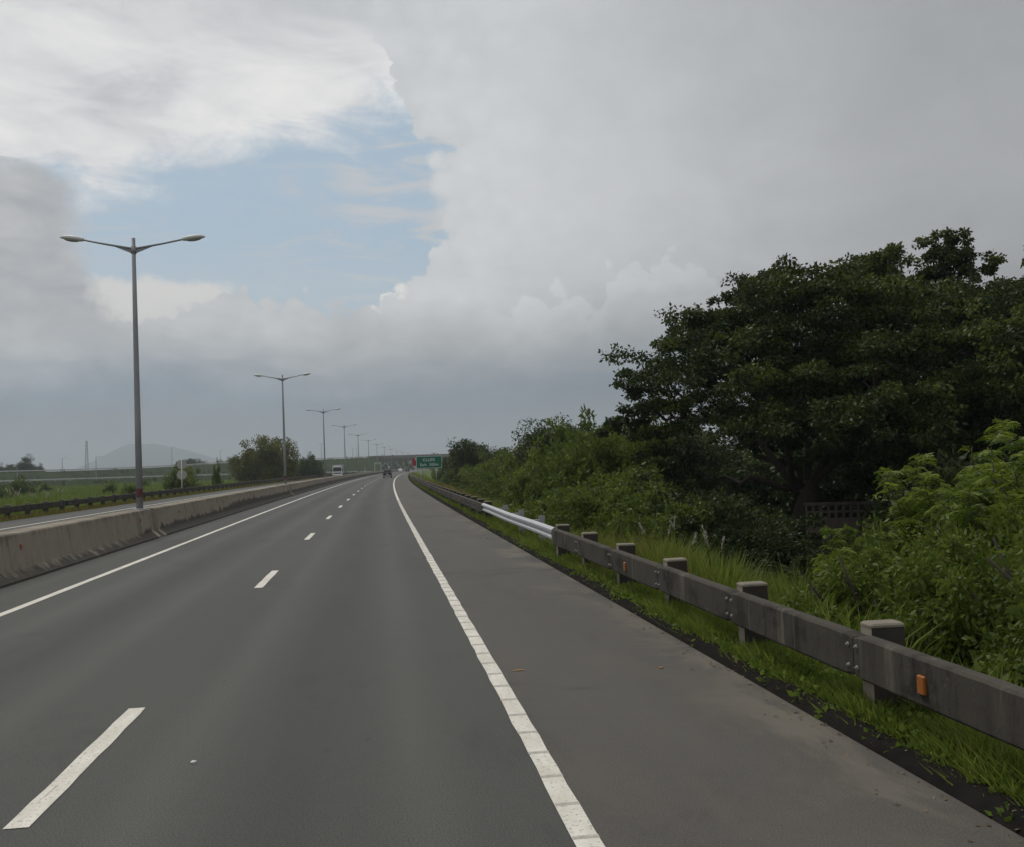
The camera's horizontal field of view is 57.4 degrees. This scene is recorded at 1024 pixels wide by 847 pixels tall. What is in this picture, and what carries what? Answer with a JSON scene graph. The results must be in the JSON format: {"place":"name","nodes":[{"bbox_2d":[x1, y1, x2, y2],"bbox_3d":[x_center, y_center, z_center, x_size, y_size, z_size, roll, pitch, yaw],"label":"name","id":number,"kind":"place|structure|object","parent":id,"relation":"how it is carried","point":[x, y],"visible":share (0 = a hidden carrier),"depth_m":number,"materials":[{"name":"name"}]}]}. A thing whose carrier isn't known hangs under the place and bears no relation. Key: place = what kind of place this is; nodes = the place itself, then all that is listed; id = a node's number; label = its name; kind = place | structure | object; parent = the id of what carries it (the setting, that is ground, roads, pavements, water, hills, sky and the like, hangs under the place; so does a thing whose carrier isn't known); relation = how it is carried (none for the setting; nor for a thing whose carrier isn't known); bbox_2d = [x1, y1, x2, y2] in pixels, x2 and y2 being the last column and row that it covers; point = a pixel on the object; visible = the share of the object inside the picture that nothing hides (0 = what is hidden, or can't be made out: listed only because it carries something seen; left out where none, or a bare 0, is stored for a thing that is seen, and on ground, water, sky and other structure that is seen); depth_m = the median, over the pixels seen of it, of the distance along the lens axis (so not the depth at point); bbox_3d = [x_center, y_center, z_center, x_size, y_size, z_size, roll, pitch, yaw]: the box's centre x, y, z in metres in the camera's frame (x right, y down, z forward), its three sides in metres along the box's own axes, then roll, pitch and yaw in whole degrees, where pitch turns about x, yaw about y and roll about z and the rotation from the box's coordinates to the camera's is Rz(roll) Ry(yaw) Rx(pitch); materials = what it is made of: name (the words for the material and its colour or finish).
{"place":"outdoors","nodes":[
{"label":"outdoors","id":0,"kind":"place"},
{"bbox_2d":[0,478,275,515],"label":"field grass","id":1,"kind":"structure","parent":0,"point":[78,492],"depth_m":154.51,"materials":[{"name":"green plant"}]},
{"bbox_2d":[69,443,224,470],"bbox_3d":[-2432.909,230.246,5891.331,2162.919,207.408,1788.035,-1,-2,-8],"label":"mountain","id":2,"kind":"structure","parent":0,"point":[153,454],"depth_m":5705.49,"materials":[{"name":"grey"}]},
{"bbox_2d":[0,472,362,488],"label":"slip road","id":3,"kind":"structure","parent":0,"point":[87,482],"depth_m":301.13,"materials":[{"name":"grey asphalt"}]},
{"bbox_2d":[0,458,379,482],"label":"ramp embankment","id":4,"kind":"structure","parent":0,"point":[365,464],"depth_m":487.58,"materials":[{"name":"green plant"}]},
{"bbox_2d":[2,460,355,485],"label":"bank scrub","id":5,"kind":"object","parent":4,"relation":"on","point":[124,476],"visible":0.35,"depth_m":444.04,"materials":[{"name":"green plant"}]},
{"bbox_2d":[0,456,366,472],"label":"roadside rail","id":6,"kind":"object","parent":4,"relation":"on","point":[142,466],"visible":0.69,"depth_m":475.63,"materials":[{"name":"metal"}]},
{"bbox_2d":[0,469,416,531],"bbox_3d":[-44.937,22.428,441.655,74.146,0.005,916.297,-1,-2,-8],"label":"opposite carriageway","id":7,"kind":"structure","parent":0,"point":[22,523],"depth_m":58.84,"materials":[{"name":"grey asphalt"}]},
{"bbox_2d":[0,509,160,588],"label":"median barrier","id":8,"kind":"object","parent":7,"relation":"on","point":[27,553],"visible":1,"depth_m":23.92,"materials":[{"name":"concrete"}]},
{"bbox_2d":[60,234,204,509],"bbox_3d":[-13.247,-1.840,33.028,4.920,9.734,0.400,-2,-2,-8],"label":"street lamp","id":9,"kind":"object","parent":8,"relation":"on","point":[133,250],"visible":1,"depth_m":32.96,"materials":[{"name":"metal"}]},
{"bbox_2d":[144,484,293,535],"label":"median barrier","id":10,"kind":"object","parent":7,"relation":"on","point":[170,518],"visible":0.92,"depth_m":43.53,"materials":[{"name":"concrete"}]},
{"bbox_2d":[254,373,310,483],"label":"street lamp","id":11,"kind":"object","parent":10,"relation":"on","point":[282,379],"visible":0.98,"depth_m":81.95,"materials":[{"name":"metal"}]},
{"bbox_2d":[287,478,329,494],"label":"median barrier","id":12,"kind":"object","parent":7,"relation":"on","point":[300,487],"visible":0.9,"depth_m":98.71,"materials":[{"name":"concrete"}]},
{"bbox_2d":[0,469,604,846],"bbox_3d":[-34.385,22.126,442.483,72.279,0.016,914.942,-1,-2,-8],"label":"carriageway","id":13,"kind":"structure","parent":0,"point":[318,667],"depth_m":9.03,"materials":[{"name":"grey asphalt"}]},
{"bbox_2d":[0,467,1018,794],"bbox_3d":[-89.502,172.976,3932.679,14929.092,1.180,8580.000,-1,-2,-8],"label":"ground","id":14,"kind":"structure","parent":0,"point":[428,473],"depth_m":67.93,"materials":[{"name":"green plant"}]},
{"bbox_2d":[5,474,40,495],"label":"bush","id":15,"kind":"object","parent":14,"relation":"on","point":[17,485],"visible":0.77,"depth_m":162.94,"materials":[{"name":"green plant"}]},
{"bbox_2d":[6,454,40,472],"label":"round tree","id":16,"kind":"object","parent":14,"relation":"on","point":[26,464],"visible":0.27,"depth_m":459.59,"materials":[{"name":"green plant"}]},
{"bbox_2d":[0,475,332,521],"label":"verge grass","id":17,"kind":"structure","parent":14,"relation":"on","point":[50,512],"depth_m":70.07,"materials":[{"name":"green plant"}]},
{"bbox_2d":[0,472,348,518],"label":"concrete guardrail","id":18,"kind":"object","parent":14,"relation":"on","point":[8,510],"visible":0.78,"depth_m":71.31,"materials":[{"name":"grey concrete"}]},
{"bbox_2d":[177,459,186,487],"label":"round road sign","id":19,"kind":"object","parent":14,"relation":"on","point":[181,473],"visible":0.95,"depth_m":99.89,"materials":[{"name":"grey metal"}]},
{"bbox_2d":[162,461,202,493],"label":"bush","id":20,"kind":"object","parent":14,"relation":"on","point":[187,481],"visible":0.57,"depth_m":119.68,"materials":[{"name":"green plant"}]},
{"bbox_2d":[0,471,370,481],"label":"roadside rail","id":21,"kind":"object","parent":14,"relation":"on","point":[129,477],"visible":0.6,"depth_m":305.26,"materials":[{"name":"metal"}]},
{"bbox_2d":[211,456,223,488],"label":"bush","id":22,"kind":"object","parent":14,"relation":"on","point":[216,477],"visible":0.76,"depth_m":142.56,"materials":[{"name":"green plant"}]},
{"bbox_2d":[49,453,435,471],"bbox_3d":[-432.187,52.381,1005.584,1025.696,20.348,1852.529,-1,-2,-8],"label":"wood","id":23,"kind":"object","parent":14,"relation":"on","point":[403,464],"visible":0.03,"depth_m":706.75,"materials":[{"name":"green plant"}]},
{"bbox_2d":[224,434,301,483],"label":"bushy tree","id":24,"kind":"object","parent":14,"relation":"on","point":[262,461],"visible":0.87,"depth_m":195.67,"materials":[{"name":"green plant"}]},
{"bbox_2d":[291,456,323,478],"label":"bushy tree","id":25,"kind":"object","parent":14,"relation":"on","point":[307,469],"visible":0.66,"depth_m":247.51,"materials":[{"name":"green plant"}]},
{"bbox_2d":[416,456,441,481],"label":"exit sign","id":26,"kind":"object","parent":14,"relation":"on","point":[428,462],"visible":1,"depth_m":123.56,"materials":[{"name":"metal"}]},
{"bbox_2d":[367,452,493,470],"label":"flyover","id":27,"kind":"object","parent":14,"relation":"on","point":[391,458],"visible":0.16,"depth_m":590.36,"materials":[{"name":"concrete"}]},
{"bbox_2d":[409,472,492,517],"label":"concrete guardrail","id":28,"kind":"object","parent":14,"relation":"on","point":[474,502],"visible":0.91,"depth_m":47.13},
{"bbox_2d":[440,437,495,483],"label":"round tree","id":29,"kind":"object","parent":14,"relation":"on","point":[467,453],"visible":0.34,"depth_m":116.25,"materials":[{"name":"green plant"}]},
{"bbox_2d":[457,450,503,491],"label":"shrub","id":30,"kind":"object","parent":14,"relation":"on","point":[467,476],"visible":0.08,"depth_m":96.94,"materials":[{"name":"green plant"}]},
{"bbox_2d":[466,469,498,497],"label":"shrub","id":31,"kind":"object","parent":14,"relation":"on","point":[488,478],"visible":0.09,"depth_m":77.23,"materials":[{"name":"green plant"}]},
{"bbox_2d":[471,463,518,501],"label":"shrub","id":32,"kind":"object","parent":14,"relation":"on","point":[493,493],"visible":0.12,"depth_m":67.43,"materials":[{"name":"green plant"}]},
{"bbox_2d":[476,443,518,486],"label":"shrub","id":33,"kind":"object","parent":14,"relation":"on","point":[486,466],"visible":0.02,"depth_m":86.14,"materials":[{"name":"green plant"}]},
{"bbox_2d":[482,503,554,539],"bbox_3d":[0.112,3.233,28.630,0.495,1.200,14.799,-1,-2,-8],"label":"steel guardrail","id":34,"kind":"object","parent":14,"relation":"on","point":[540,527],"visible":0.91,"depth_m":26.46,"materials":[{"name":"silver metal"}]},
{"bbox_2d":[486,436,552,496],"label":"shrub","id":35,"kind":"object","parent":14,"relation":"on","point":[491,476],"visible":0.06,"depth_m":73.87,"materials":[{"name":"green plant"}]},
{"bbox_2d":[497,459,546,509],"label":"shrub","id":36,"kind":"object","parent":14,"relation":"on","point":[506,498],"visible":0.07,"depth_m":50.70,"materials":[{"name":"green plant"}]},
{"bbox_2d":[496,418,559,479],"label":"round tree","id":37,"kind":"object","parent":14,"relation":"on","point":[519,456],"visible":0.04,"depth_m":75.40,"materials":[{"name":"green plant"}]},
{"bbox_2d":[501,453,569,510],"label":"shrub","id":38,"kind":"object","parent":14,"relation":"on","point":[516,489],"visible":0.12,"depth_m":45.87,"materials":[{"name":"green plant"}]},
{"bbox_2d":[502,438,570,495],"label":"shrub","id":39,"kind":"object","parent":14,"relation":"on","point":[512,465],"visible":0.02,"depth_m":53.93,"materials":[{"name":"green plant"}]},
{"bbox_2d":[523,431,590,514],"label":"shrub","id":40,"kind":"object","parent":14,"relation":"on","point":[534,491],"visible":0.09,"depth_m":43.26,"materials":[{"name":"green plant"}]},
{"bbox_2d":[520,412,602,455],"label":"round tree","id":41,"kind":"object","parent":14,"relation":"on","point":[544,422],"visible":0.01,"depth_m":78.66,"materials":[{"name":"green plant"}]},
{"bbox_2d":[504,470,634,524],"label":"shrub","id":42,"kind":"object","parent":14,"relation":"on","point":[545,511],"visible":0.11,"depth_m":32.40,"materials":[{"name":"green plant"}]},
{"bbox_2d":[527,467,641,534],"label":"shrub","id":43,"kind":"object","parent":14,"relation":"on","point":[587,505],"visible":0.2,"depth_m":27.29,"materials":[{"name":"green plant"}]},
{"bbox_2d":[538,428,632,509],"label":"shrub","id":44,"kind":"object","parent":14,"relation":"on","point":[588,460],"visible":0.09,"depth_m":42.27,"materials":[{"name":"green plant"}]},
{"bbox_2d":[545,416,628,463],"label":"shrub","id":45,"kind":"object","parent":14,"relation":"on","point":[560,431],"visible":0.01,"depth_m":52.37,"materials":[{"name":"green plant"}]},
{"bbox_2d":[554,461,645,514],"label":"shrub","id":46,"kind":"object","parent":14,"relation":"on","point":[598,474],"visible":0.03,"depth_m":32.41,"materials":[{"name":"green plant"}]},
{"bbox_2d":[547,486,653,536],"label":"shrub","id":47,"kind":"object","parent":14,"relation":"on","point":[620,490],"visible":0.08,"depth_m":26.30,"materials":[{"name":"green plant"}]},
{"bbox_2d":[551,396,662,501],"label":"shrub","id":48,"kind":"object","parent":14,"relation":"on","point":[598,450],"visible":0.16,"depth_m":40.89,"materials":[{"name":"green plant"}]},
{"bbox_2d":[543,405,671,466],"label":"shrub","id":49,"kind":"object","parent":14,"relation":"on","point":[583,423],"visible":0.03,"depth_m":50.90,"materials":[{"name":"green plant"}]},
{"bbox_2d":[596,424,673,473],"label":"shrub","id":50,"kind":"object","parent":14,"relation":"on","point":[626,443],"visible":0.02,"depth_m":41.51,"materials":[{"name":"green plant"}]},
{"bbox_2d":[587,477,724,564],"bbox_3d":[3.939,2.737,24.164,3.816,2.712,4.079,-1,-3,-28],"label":"shrub","id":51,"kind":"object","parent":14,"relation":"on","point":[630,519],"visible":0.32,"depth_m":24.15,"materials":[{"name":"green plant"}]},
{"bbox_2d":[612,449,705,498],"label":"shrub","id":52,"kind":"object","parent":14,"relation":"on","point":[693,470],"visible":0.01,"depth_m":36.30,"materials":[{"name":"green plant"}]},
{"bbox_2d":[618,516,707,566],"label":"reed clump","id":53,"kind":"object","parent":14,"relation":"on","point":[648,543],"visible":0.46,"depth_m":17.09,"materials":[{"name":"green plant"}]},
{"bbox_2d":[603,462,728,504],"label":"shrub","id":54,"kind":"object","parent":14,"relation":"on","point":[655,469],"visible":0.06,"depth_m":31.05,"materials":[{"name":"green plant"}]},
{"bbox_2d":[614,452,719,490],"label":"shrub","id":55,"kind":"object","parent":14,"relation":"on","point":[665,478],"visible":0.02,"depth_m":36.17,"materials":[{"name":"green plant"}]},
{"bbox_2d":[625,471,755,526],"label":"shrub","id":56,"kind":"object","parent":14,"relation":"on","point":[679,495],"visible":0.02,"depth_m":29.08,"materials":[{"name":"green plant"}]},
{"bbox_2d":[620,485,765,542],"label":"shrub","id":57,"kind":"object","parent":14,"relation":"on","point":[659,505],"visible":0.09,"depth_m":24.71,"materials":[{"name":"green plant"}]},
{"bbox_2d":[619,494,775,569],"bbox_3d":[4.965,3.063,24.011,4.791,2.556,4.089,-2,-2,11],"label":"shrub","id":58,"kind":"object","parent":14,"relation":"on","point":[727,533],"visible":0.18,"depth_m":22.94,"materials":[{"name":"green plant"}]},
{"bbox_2d":[650,419,766,493],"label":"round tree","id":59,"kind":"object","parent":14,"relation":"on","point":[715,459],"visible":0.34,"depth_m":54.62,"materials":[{"name":"green plant"}]},
{"bbox_2d":[668,468,756,503],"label":"shrub","id":60,"kind":"object","parent":14,"relation":"on","point":[702,484],"visible":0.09,"depth_m":35.67,"materials":[{"name":"green plant"}]},
{"bbox_2d":[654,525,774,588],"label":"reed clump","id":61,"kind":"object","parent":14,"relation":"on","point":[732,567],"visible":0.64,"depth_m":14.57,"materials":[{"name":"green plant"}]},
{"bbox_2d":[408,472,1023,821],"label":"verge grass","id":62,"kind":"structure","parent":14,"relation":"on","point":[705,619],"depth_m":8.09,"materials":[{"name":"green plant"}]},
{"bbox_2d":[422,477,1023,793],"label":"dry grass","id":63,"kind":"structure","parent":14,"relation":"on","point":[478,496],"depth_m":16.90,"materials":[{"name":"plant"}]},
{"bbox_2d":[663,509,832,578],"bbox_3d":[5.691,3.205,22.753,3.968,2.145,3.679,-1,-2,-12],"label":"shrub","id":64,"kind":"object","parent":14,"relation":"on","point":[760,538],"visible":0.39,"depth_m":22.07,"materials":[{"name":"green plant"}]},
{"bbox_2d":[731,493,768,527],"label":"shrub","id":65,"kind":"object","parent":14,"relation":"on","point":[758,514],"visible":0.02,"depth_m":29.36,"materials":[{"name":"green plant"}]},
{"bbox_2d":[737,453,789,504],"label":"shrub","id":66,"kind":"object","parent":14,"relation":"on","point":[764,496],"visible":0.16,"depth_m":58.24,"materials":[{"name":"green plant"}]},
{"bbox_2d":[736,538,820,587],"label":"shrub","id":67,"kind":"object","parent":14,"relation":"on","point":[803,564],"visible":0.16,"depth_m":20.58,"materials":[{"name":"green plant"}]},
{"bbox_2d":[550,524,1023,750],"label":"concrete guardrail","id":68,"kind":"object","parent":14,"relation":"on","point":[879,658],"visible":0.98,"depth_m":7.84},
{"bbox_2d":[743,567,848,614],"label":"reed clump","id":69,"kind":"object","parent":14,"relation":"on","point":[777,587],"visible":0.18,"depth_m":12.88,"materials":[{"name":"green plant"}]},
{"bbox_2d":[740,512,857,556],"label":"shrub","id":70,"kind":"object","parent":14,"relation":"on","point":[815,537],"visible":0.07,"depth_m":26.32,"materials":[{"name":"green plant"}]},
{"bbox_2d":[593,241,1023,533],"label":"rain tree","id":71,"kind":"object","parent":14,"relation":"on","point":[762,324],"visible":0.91,"depth_m":30.59,"materials":[{"name":"green plant"}]},
{"bbox_2d":[744,448,894,494],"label":"round tree","id":72,"kind":"object","parent":14,"relation":"on","point":[763,471],"visible":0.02,"depth_m":55.40,"materials":[{"name":"green plant"}]},
{"bbox_2d":[758,448,885,518],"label":"shrub","id":73,"kind":"object","parent":14,"relation":"on","point":[838,489],"visible":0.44,"depth_m":41.98,"materials":[{"name":"green plant"}]},
{"bbox_2d":[770,415,908,492],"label":"round tree","id":74,"kind":"object","parent":14,"relation":"on","point":[836,468],"visible":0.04,"depth_m":48.26,"materials":[{"name":"green plant"}]},
{"bbox_2d":[804,501,890,545],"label":"block wall","id":75,"kind":"structure","parent":14,"relation":"on","point":[836,522],"depth_m":32.24,"materials":[{"name":"concrete"}]},
{"bbox_2d":[780,574,925,627],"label":"shrub","id":76,"kind":"object","parent":14,"relation":"on","point":[815,589],"visible":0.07,"depth_m":11.21,"materials":[{"name":"green plant"}]},
{"bbox_2d":[809,526,897,605],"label":"feathery shrub","id":77,"kind":"object","parent":14,"relation":"on","point":[824,531],"visible":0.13,"depth_m":12.98,"materials":[{"name":"green plant"}]},
{"bbox_2d":[704,226,1023,469],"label":"rain tree","id":78,"kind":"object","parent":14,"relation":"on","point":[949,253],"visible":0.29,"depth_m":32.26,"materials":[{"name":"green plant"}]},
{"bbox_2d":[834,500,955,580],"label":"feathery shrub","id":79,"kind":"object","parent":14,"relation":"on","point":[852,536],"visible":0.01,"depth_m":16.81,"materials":[{"name":"green plant"}]},
{"bbox_2d":[793,543,1010,656],"bbox_3d":[4.884,2.344,10.809,2.826,1.933,2.730,0,-3,-35],"label":"shrub","id":80,"kind":"object","parent":14,"relation":"on","point":[854,588],"visible":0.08,"depth_m":11.00,"materials":[{"name":"green plant"}]},
{"bbox_2d":[819,510,1001,613],"bbox_3d":[5.032,2.319,11.684,2.561,2.488,2.826,-4,-3,35],"label":"shrub","id":81,"kind":"object","parent":14,"relation":"on","point":[869,538],"visible":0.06,"depth_m":11.88,"materials":[{"name":"green plant"}]},
{"bbox_2d":[890,448,948,544],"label":"shrub","id":82,"kind":"object","parent":14,"relation":"on","point":[930,468],"visible":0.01,"depth_m":28.14,"materials":[{"name":"green plant"}]},
{"bbox_2d":[859,434,990,534],"bbox_3d":[14.416,2.307,29.515,5.626,4.498,6.068,1,-3,-44],"label":"shrub","id":83,"kind":"object","parent":14,"relation":"on","point":[870,506],"visible":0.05,"depth_m":29.33,"materials":[{"name":"green plant"}]},
{"bbox_2d":[854,489,1000,544],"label":"shrub","id":84,"kind":"object","parent":14,"relation":"on","point":[882,515],"visible":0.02,"depth_m":20.76,"materials":[{"name":"green plant"}]},
{"bbox_2d":[853,529,1022,666],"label":"shrub","id":85,"kind":"object","parent":14,"relation":"on","point":[957,544],"visible":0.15,"depth_m":9.93,"materials":[{"name":"green plant"}]},
{"bbox_2d":[874,570,1010,663],"bbox_3d":[4.655,2.425,10.439,2.735,1.799,2.705,-1,-3,-18],"label":"shrub","id":86,"kind":"object","parent":14,"relation":"on","point":[896,593],"visible":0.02,"depth_m":10.34,"materials":[{"name":"green plant"}]},
{"bbox_2d":[885,446,1004,557],"bbox_3d":[11.101,2.350,21.190,5.118,3.778,4.605,-4,-3,45],"label":"shrub","id":87,"kind":"object","parent":14,"relation":"on","point":[949,466],"visible":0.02,"depth_m":22.36,"materials":[{"name":"green plant"}]},
{"bbox_2d":[872,440,1020,508],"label":"shrub","id":88,"kind":"object","parent":14,"relation":"on","point":[910,485],"visible":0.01,"depth_m":33.39,"materials":[{"name":"green plant"}]},
{"bbox_2d":[872,446,1022,564],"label":"feathery shrub","id":89,"kind":"object","parent":14,"relation":"on","point":[911,509],"visible":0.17,"depth_m":14.03,"materials":[{"name":"green plant"}]},
{"bbox_2d":[901,511,1023,718],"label":"shrub","id":90,"kind":"object","parent":14,"relation":"on","point":[1003,652],"visible":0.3,"depth_m":8.18,"materials":[{"name":"green plant"}]},
{"bbox_2d":[910,459,1023,563],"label":"feathery shrub","id":91,"kind":"object","parent":14,"relation":"on","point":[960,509],"visible":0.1,"depth_m":12.37,"materials":[{"name":"green plant"}]},
{"bbox_2d":[916,501,1023,604],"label":"shrub","id":92,"kind":"object","parent":14,"relation":"on","point":[993,527],"visible":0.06,"depth_m":10.77,"materials":[{"name":"green plant"}]},
{"bbox_2d":[921,452,1023,497],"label":"shrub","id":93,"kind":"object","parent":14,"relation":"on","point":[954,472],"depth_m":21.61,"materials":[{"name":"green plant"}]},
{"bbox_2d":[923,533,1023,682],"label":"shrub","id":94,"kind":"object","parent":14,"relation":"on","point":[951,614],"visible":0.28,"depth_m":9.33,"materials":[{"name":"green plant"}]},
{"bbox_2d":[925,462,1023,525],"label":"feathery shrub","id":95,"kind":"object","parent":14,"relation":"on","point":[938,491],"visible":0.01,"depth_m":16.56,"materials":[{"name":"green plant"}]},
{"bbox_2d":[956,417,1023,540],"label":"feathery shrub","id":96,"kind":"object","parent":14,"relation":"on","point":[1000,483],"visible":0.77,"depth_m":11.64,"materials":[{"name":"green plant"}]},
{"bbox_2d":[0,0,1023,471],"label":"sky","id":97,"kind":"structure","parent":0,"point":[440,214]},
{"bbox_2d":[394,469,1023,846],"bbox_3d":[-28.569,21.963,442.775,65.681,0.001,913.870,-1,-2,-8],"label":"road shoulder","id":98,"kind":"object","parent":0,"point":[645,750],"visible":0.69,"depth_m":7.46},
{"bbox_2d":[408,476,1023,836],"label":"tar kerb","id":99,"kind":"structure","parent":98,"relation":"on","point":[965,792],"depth_m":7.41,"materials":[{"name":"black asphalt"}]},
{"bbox_2d":[457,509,1020,841],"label":"road edge litter","id":100,"kind":"object","parent":98,"relation":"on","point":[987,824],"visible":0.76,"depth_m":7.93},
{"bbox_2d":[465,492,1018,683],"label":"tall grass","id":101,"kind":"structure","parent":0,"point":[846,622],"depth_m":14.11,"materials":[{"name":"green plant"}]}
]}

